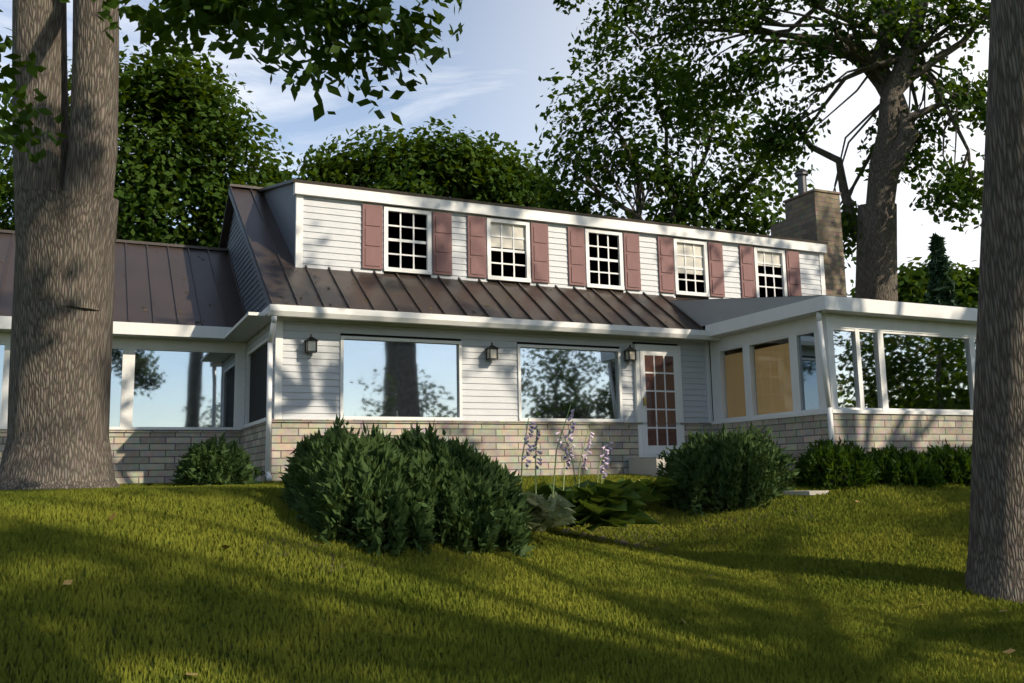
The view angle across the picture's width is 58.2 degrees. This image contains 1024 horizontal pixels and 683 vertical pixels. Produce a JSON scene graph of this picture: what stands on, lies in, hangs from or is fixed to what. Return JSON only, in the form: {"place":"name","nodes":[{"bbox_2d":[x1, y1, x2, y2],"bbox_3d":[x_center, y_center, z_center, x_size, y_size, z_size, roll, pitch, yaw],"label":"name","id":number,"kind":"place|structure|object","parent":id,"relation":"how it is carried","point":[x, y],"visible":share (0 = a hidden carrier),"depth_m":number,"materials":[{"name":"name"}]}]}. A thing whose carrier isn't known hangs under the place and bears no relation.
{"place":"outdoors","nodes":[
{"label":"outdoors","id":0,"kind":"place"},
{"bbox_2d":[0,0,990,296],"label":"sky","id":1,"kind":"structure","parent":0,"point":[489,81],"materials":[{"name":"blue"}]},
{"bbox_2d":[0,471,1023,682],"bbox_3d":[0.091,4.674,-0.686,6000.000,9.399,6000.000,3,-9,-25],"label":"lawn","id":2,"kind":"structure","parent":0,"point":[182,647],"depth_m":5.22,"materials":[{"name":"green plant"}]},
{"bbox_2d":[0,229,270,484],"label":"house wing","id":3,"kind":"structure","parent":2,"relation":"on","point":[177,383],"depth_m":16.52,"materials":[{"name":"metal"}]},
{"bbox_2d":[0,41,315,247],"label":"tree","id":4,"kind":"object","parent":2,"relation":"on","point":[190,103],"depth_m":32.75,"materials":[{"name":"green plant"}]},
{"bbox_2d":[168,432,254,485],"bbox_3d":[-3.554,1.457,11.025,1.027,0.750,1.254,3,-9,-25],"label":"shrub","id":5,"kind":"object","parent":2,"relation":"on","point":[212,462],"depth_m":10.72,"materials":[{"name":"green plant"}]},
{"bbox_2d":[0,0,463,489],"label":"oak tree","id":6,"kind":"object","parent":2,"relation":"on","point":[66,204],"depth_m":9.29,"materials":[{"name":"brown plant"}]},
{"bbox_2d":[252,467,265,479],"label":"weeds","id":7,"kind":"object","parent":2,"relation":"on","point":[257,473],"visible":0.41,"depth_m":13.24,"materials":[{"name":"green plant"}]},
{"bbox_2d":[276,413,439,563],"bbox_3d":[-1.353,1.259,8.063,1.316,1.310,2.802,3,-9,-25],"label":"juniper shrub","id":8,"kind":"object","parent":2,"relation":"on","point":[344,476],"depth_m":7.32,"materials":[{"name":"green plant"}]},
{"bbox_2d":[291,114,590,210],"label":"tree","id":9,"kind":"object","parent":2,"relation":"on","point":[484,169],"depth_m":44.65,"materials":[{"name":"green plant"}]},
{"bbox_2d":[380,419,535,559],"bbox_3d":[-0.687,1.386,8.606,1.531,1.340,2.713,3,-9,-25],"label":"juniper shrub","id":10,"kind":"object","parent":2,"relation":"on","point":[479,501],"depth_m":7.83,"materials":[{"name":"green plant"}]},
{"bbox_2d":[219,179,827,480],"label":"house","id":11,"kind":"structure","parent":2,"relation":"on","point":[386,357],"depth_m":16.50,"materials":[{"name":"white wood"}]},
{"bbox_2d":[229,184,263,189],"bbox_3d":[0.002,-2.914,21.644,12.860,0.050,0.180,3,-9,-25],"label":"roof ridge cap","id":12,"kind":"object","parent":11,"relation":"attached to","point":[243,186],"visible":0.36,"depth_m":18.98,"materials":[{"name":"metal"}]},
{"bbox_2d":[304,334,318,352],"bbox_3d":[-3.171,0.028,14.509,0.200,0.300,0.216,3,-9,-25],"label":"lantern","id":13,"kind":"object","parent":11,"relation":"attached to","point":[310,344],"visible":1,"depth_m":14.45,"materials":[{"name":"black metal"}]},
{"bbox_2d":[1,251,688,325],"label":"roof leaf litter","id":14,"kind":"object","parent":11,"relation":"on","point":[397,294],"visible":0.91,"depth_m":16.49,"materials":[{"name":"brown plant"}]},
{"bbox_2d":[485,342,498,359],"bbox_3d":[-0.348,0.166,15.829,0.200,0.300,0.216,3,-9,-25],"label":"lantern","id":15,"kind":"object","parent":11,"relation":"attached to","point":[491,351],"visible":1,"depth_m":15.77,"materials":[{"name":"black metal"}]},
{"bbox_2d":[265,311,834,481],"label":"downspouts","id":16,"kind":"object","parent":11,"relation":"attached to","point":[270,372],"visible":0.85,"depth_m":14.13,"materials":[{"name":"white metal"}]},
{"bbox_2d":[623,345,636,361],"bbox_3d":[2.185,0.211,17.025,0.200,0.300,0.216,3,-9,-25],"label":"wall lantern","id":17,"kind":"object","parent":11,"relation":"attached to","point":[630,353],"depth_m":16.96,"materials":[{"name":"black metal"}]},
{"bbox_2d":[491,223,780,274],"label":"window blinds","id":18,"kind":"object","parent":11,"relation":"attached to","point":[519,231],"visible":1,"depth_m":19.31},
{"bbox_2d":[770,168,846,296],"bbox_3d":[7.141,-0.206,21.830,0.840,8.070,1.580,3,-9,-25],"label":"chimney stone","id":19,"kind":"object","parent":11,"relation":"attached to","point":[813,214],"visible":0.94,"depth_m":21.55,"materials":[{"name":"beige stone"}]},
{"bbox_2d":[255,499,816,571],"bbox_3d":[1.017,2.019,10.252,3.099,0.764,9.650,-7,-10,37],"label":"planting bed","id":20,"kind":"object","parent":2,"relation":"on","point":[583,534],"visible":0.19,"depth_m":11.15,"materials":[{"name":"soil"}]},
{"bbox_2d":[518,405,575,531],"bbox_3d":[0.134,1.205,8.742,0.942,1.194,0.922,3,-9,-25],"label":"variegated hosta","id":21,"kind":"object","parent":20,"relation":"on","point":[554,510],"visible":0.66,"depth_m":8.57,"materials":[{"name":"green plant"}]},
{"bbox_2d":[526,420,659,531],"bbox_3d":[0.776,1.498,10.465,1.689,1.225,1.623,3,-9,-25],"label":"green hosta","id":22,"kind":"object","parent":20,"relation":"on","point":[609,503],"visible":0.78,"depth_m":10.04,"materials":[{"name":"green plant"}]},
{"bbox_2d":[616,475,679,502],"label":"green hosta","id":23,"kind":"object","parent":20,"relation":"on","point":[661,488],"visible":0.55,"depth_m":12.62,"materials":[{"name":"green plant"}]},
{"bbox_2d":[63,479,1015,674],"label":"fallen leaves","id":24,"kind":"object","parent":2,"relation":"on","point":[113,515],"visible":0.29,"depth_m":6.54,"materials":[{"name":"brown plant"}]},
{"bbox_2d":[523,29,818,234],"bbox_3d":[5.009,-2.643,29.596,10.365,15.027,4.961,-1,-8,-4],"label":"tree","id":25,"kind":"object","parent":2,"relation":"on","point":[605,178],"depth_m":29.66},
{"bbox_2d":[655,422,799,516],"bbox_3d":[3.015,1.834,13.145,1.962,1.403,2.275,3,-9,-25],"label":"juniper shrub","id":26,"kind":"object","parent":2,"relation":"on","point":[694,466],"depth_m":12.63,"materials":[{"name":"green plant"}]},
{"bbox_2d":[553,0,990,300],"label":"tree","id":27,"kind":"object","parent":2,"relation":"on","point":[775,140],"depth_m":23.73,"materials":[{"name":"green plant"}]},
{"bbox_2d":[781,490,828,494],"bbox_3d":[4.105,2.095,12.759,0.872,0.055,0.666,3,-9,-25],"label":"stepping stone","id":28,"kind":"object","parent":2,"relation":"on","point":[813,492],"visible":0.55,"depth_m":12.48,"materials":[{"name":"grey stone"}]},
{"bbox_2d":[669,295,977,470],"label":"sunroom","id":29,"kind":"structure","parent":2,"relation":"on","point":[901,375],"depth_m":15.82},
{"bbox_2d":[792,436,885,490],"bbox_3d":[4.606,1.798,13.208,1.181,0.904,1.448,3,-9,-25],"label":"shrub","id":30,"kind":"object","parent":2,"relation":"on","point":[830,456],"depth_m":12.90,"materials":[{"name":"green plant"}]},
{"bbox_2d":[866,442,946,489],"bbox_3d":[5.495,1.824,13.167,1.069,0.784,1.483,3,-9,-25],"label":"shrub","id":31,"kind":"object","parent":2,"relation":"on","point":[910,463],"depth_m":12.85,"materials":[{"name":"green plant"}]},
{"bbox_2d":[847,254,978,307],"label":"tree line","id":32,"kind":"object","parent":2,"relation":"on","point":[912,284],"depth_m":68.58,"materials":[{"name":"green plant"}]},
{"bbox_2d":[924,232,965,306],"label":"spruce tree","id":33,"kind":"object","parent":2,"relation":"on","point":[939,286],"depth_m":43.10,"materials":[{"name":"green plant"}]},
{"bbox_2d":[918,438,971,486],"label":"shrub","id":34,"kind":"object","parent":2,"relation":"on","point":[952,460],"depth_m":13.16,"materials":[{"name":"green plant"}]},
{"bbox_2d":[965,0,1023,604],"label":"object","id":35,"kind":"object","parent":2,"relation":"on","point":[995,564],"visible":0.69,"depth_m":8.52,"materials":[{"name":"brown plant"}]}
]}

